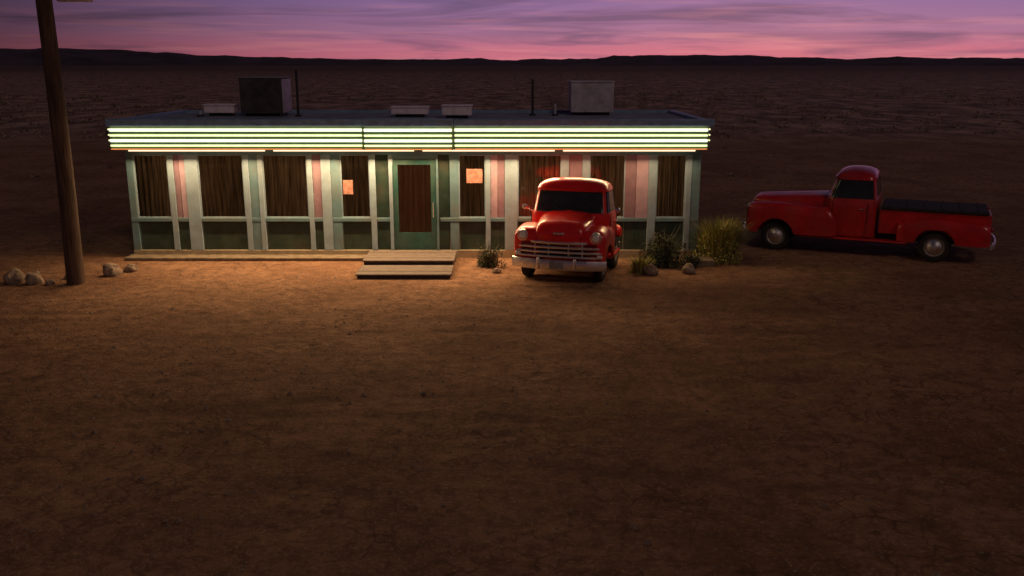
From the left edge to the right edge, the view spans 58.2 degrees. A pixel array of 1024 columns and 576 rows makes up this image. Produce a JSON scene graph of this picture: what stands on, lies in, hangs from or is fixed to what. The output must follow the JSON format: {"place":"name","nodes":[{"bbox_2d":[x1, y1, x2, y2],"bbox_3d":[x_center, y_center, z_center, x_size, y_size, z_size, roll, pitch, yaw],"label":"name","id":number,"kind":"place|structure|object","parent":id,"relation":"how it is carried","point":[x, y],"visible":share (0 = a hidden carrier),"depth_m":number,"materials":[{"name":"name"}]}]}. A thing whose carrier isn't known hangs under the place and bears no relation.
{"place":"outdoors","nodes":[
{"label":"outdoors","id":0,"kind":"place"},
{"bbox_2d":[0,65,1023,575],"bbox_3d":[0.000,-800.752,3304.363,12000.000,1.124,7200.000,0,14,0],"label":"ground","id":1,"kind":"structure","parent":0,"point":[508,491],"depth_m":13.85,"materials":[{"name":"brown soil"}]},
{"bbox_2d":[3,268,24,284],"bbox_3d":[-10.770,-0.227,19.863,0.420,0.444,0.426,-3,14,-12],"label":"rock","id":2,"kind":"object","parent":1,"relation":"on","point":[13,276],"visible":0.91,"depth_m":19.72,"materials":[{"name":"beige stone"}]},
{"bbox_2d":[25,270,43,284],"bbox_3d":[-10.286,-0.183,19.818,0.360,0.369,0.370,-11,17,-37],"label":"rock","id":3,"kind":"object","parent":1,"relation":"on","point":[33,278],"visible":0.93,"depth_m":19.70,"materials":[{"name":"beige stone"}]},
{"bbox_2d":[45,279,55,285],"bbox_3d":[-9.901,-0.116,19.733,0.209,0.149,0.213,13,19,42],"label":"rock","id":4,"kind":"object","parent":1,"relation":"on","point":[49,282],"visible":1,"depth_m":19.66,"materials":[{"name":"beige stone"}]},
{"bbox_2d":[35,0,92,284],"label":"utility pole","id":5,"kind":"object","parent":1,"relation":"on","point":[71,241],"visible":0.95,"depth_m":19.01,"materials":[{"name":"brown wood"}]},
{"bbox_2d":[103,263,122,276],"bbox_3d":[-8.948,-0.381,20.586,0.399,0.371,0.388,-2,14,-7],"label":"rock","id":6,"kind":"object","parent":1,"relation":"on","point":[112,270],"visible":0.91,"depth_m":20.47,"materials":[{"name":"beige stone"}]},
{"bbox_2d":[123,263,137,271],"bbox_3d":[-8.708,-0.446,20.994,0.310,0.245,0.284,2,14,7],"label":"rock","id":7,"kind":"object","parent":1,"relation":"on","point":[130,267],"visible":0.98,"depth_m":20.89,"materials":[{"name":"beige stone"}]},
{"bbox_2d":[355,250,456,278],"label":"entrance steps","id":8,"kind":"structure","parent":1,"relation":"on","point":[409,264],"depth_m":21.18,"materials":[{"name":"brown wood"}]},
{"bbox_2d":[105,110,714,260],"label":"diner","id":9,"kind":"structure","parent":1,"relation":"on","point":[333,185],"depth_m":22.11,"materials":[{"name":"metal"}]},
{"bbox_2d":[203,103,239,115],"bbox_3d":[-7.750,-4.760,24.572,0.840,0.310,0.540,0,14,0],"label":"roof vent","id":10,"kind":"object","parent":9,"relation":"on","point":[221,109],"visible":1,"depth_m":24.33,"materials":[{"name":"metal"}]},
{"bbox_2d":[238,76,291,116],"bbox_3d":[-6.550,-5.105,24.488,1.140,1.020,1.040,0,14,0],"label":"evaporative cooler","id":11,"kind":"object","parent":9,"relation":"on","point":[265,96],"visible":1,"depth_m":24.02,"materials":[{"name":"metal"}]},
{"bbox_2d":[295,70,301,116],"bbox_3d":[-5.620,-5.098,24.078,0.178,1.200,0.178,0,14,0],"label":"vent pipe","id":12,"kind":"object","parent":9,"relation":"on","point":[298,114],"visible":1,"depth_m":24.07,"materials":[{"name":"metal"}]},
{"bbox_2d":[390,106,429,116],"bbox_3d":[-2.650,-4.603,23.992,0.990,0.280,0.540,0,14,0],"label":"roof vent","id":13,"kind":"object","parent":9,"relation":"on","point":[409,111],"visible":1,"depth_m":23.75,"materials":[{"name":"metal"}]},
{"bbox_2d":[441,104,472,117],"bbox_3d":[-1.400,-4.514,23.500,0.790,0.340,0.540,0,14,0],"label":"roof vent","id":14,"kind":"object","parent":9,"relation":"on","point":[456,110],"visible":0.99,"depth_m":23.25,"materials":[{"name":"metal"}]},
{"bbox_2d":[529,79,535,115],"bbox_3d":[0.550,-5.071,24.496,0.178,0.950,0.178,0,14,0],"label":"vent pipe","id":15,"kind":"object","parent":9,"relation":"on","point":[532,98],"visible":1,"depth_m":24.48,"materials":[{"name":"metal"}]},
{"bbox_2d":[552,104,557,115],"bbox_3d":[1.150,-4.755,24.573,0.178,0.300,0.178,0,14,0],"label":"vent pipe","id":16,"kind":"object","parent":9,"relation":"on","point":[554,114],"visible":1,"depth_m":24.53,"materials":[{"name":"metal"}]},
{"bbox_2d":[568,80,614,114],"bbox_3d":[2.150,-5.189,25.085,1.190,0.900,1.040,0,14,0],"label":"evaporative cooler","id":17,"kind":"object","parent":9,"relation":"on","point":[591,97],"visible":1,"depth_m":24.60,"materials":[{"name":"metal"}]},
{"bbox_2d":[475,239,506,267],"bbox_3d":[-0.546,-0.800,21.422,0.911,0.659,0.763,0,14,0],"label":"shrub","id":18,"kind":"object","parent":1,"relation":"on","point":[487,260],"visible":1,"depth_m":21.36,"materials":[{"name":"green plant"}]},
{"bbox_2d":[492,268,500,272],"bbox_3d":[-0.348,-0.389,20.848,0.215,0.145,0.203,0,14,-2],"label":"rock","id":19,"kind":"object","parent":1,"relation":"on","point":[496,270],"visible":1,"depth_m":20.79,"materials":[{"name":"beige stone"}]},
{"bbox_2d":[0,70,1023,182],"bbox_3d":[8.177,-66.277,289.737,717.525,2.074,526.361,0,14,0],"label":"desert scrub","id":20,"kind":"object","parent":1,"relation":"on","point":[2,121],"visible":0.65,"depth_m":115.69,"materials":[{"name":"brown plant"}]},
{"bbox_2d":[512,177,621,280],"bbox_3d":[1.321,-1.376,20.596,2.250,2.118,2.685,4,14,17],"label":"pickup truck","id":21,"kind":"object","parent":1,"relation":"on","point":[572,225],"visible":1,"depth_m":19.85,"materials":[{"name":"red paint"}]},
{"bbox_2d":[625,255,657,274],"bbox_3d":[2.891,-0.530,20.828,0.862,0.420,0.836,0,14,0],"label":"shrub","id":22,"kind":"object","parent":1,"relation":"on","point":[639,264],"visible":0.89,"depth_m":20.73,"materials":[{"name":"green plant"}]},
{"bbox_2d":[643,263,657,275],"bbox_3d":[3.119,-0.396,20.688,0.377,0.330,0.370,-4,14,-16],"label":"rock","id":23,"kind":"object","parent":1,"relation":"on","point":[652,270],"visible":0.93,"depth_m":20.57,"materials":[{"name":"beige stone"}]},
{"bbox_2d":[635,223,693,268],"bbox_3d":[3.595,-0.995,21.565,1.449,0.985,1.549,6,15,24],"label":"shrub","id":24,"kind":"object","parent":1,"relation":"on","point":[664,253],"visible":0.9,"depth_m":21.39,"materials":[{"name":"green plant"}]},
{"bbox_2d":[682,263,695,273],"bbox_3d":[3.994,-0.412,20.799,0.311,0.311,0.308,6,15,23],"label":"rock","id":25,"kind":"object","parent":1,"relation":"on","point":[688,268],"visible":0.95,"depth_m":20.70,"materials":[{"name":"beige stone"}]},
{"bbox_2d":[681,250,702,267],"bbox_3d":[4.227,-0.676,21.454,0.605,0.406,0.608,0,14,0],"label":"shrub","id":26,"kind":"object","parent":1,"relation":"on","point":[695,258],"visible":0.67,"depth_m":21.44,"materials":[{"name":"green plant"}]},
{"bbox_2d":[686,256,714,266],"bbox_3d":[4.450,-0.622,21.721,0.600,0.160,0.500,0,14,0],"label":"concrete block","id":27,"kind":"object","parent":1,"relation":"on","point":[705,261],"depth_m":21.48,"materials":[{"name":"grey concrete"}]},
{"bbox_2d":[687,214,754,264],"bbox_3d":[4.981,-1.183,22.043,1.915,1.124,1.857,0,14,0],"label":"shrub","id":28,"kind":"object","parent":1,"relation":"on","point":[719,242],"visible":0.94,"depth_m":21.76,"materials":[{"name":"green plant"}]},
{"bbox_2d":[741,165,995,261],"bbox_3d":[8.884,-1.989,23.110,5.955,2.118,2.250,6,15,24],"label":"pickup truck","id":29,"kind":"object","parent":1,"relation":"on","point":[847,206],"visible":0.99,"depth_m":22.40,"materials":[{"name":"red paint"}]},
{"bbox_2d":[0,48,1023,65],"bbox_3d":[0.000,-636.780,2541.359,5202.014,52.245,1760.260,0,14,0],"label":"hills","id":30,"kind":"structure","parent":0,"point":[68,57],"depth_m":2556.02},
{"bbox_2d":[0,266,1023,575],"bbox_3d":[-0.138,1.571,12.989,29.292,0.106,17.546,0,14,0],"label":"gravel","id":31,"kind":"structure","parent":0,"point":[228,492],"depth_m":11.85,"materials":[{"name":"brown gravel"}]},
{"bbox_2d":[0,0,1023,59],"label":"sky","id":32,"kind":"structure","parent":0,"point":[332,29],"materials":[{"name":"purple"}]}
]}

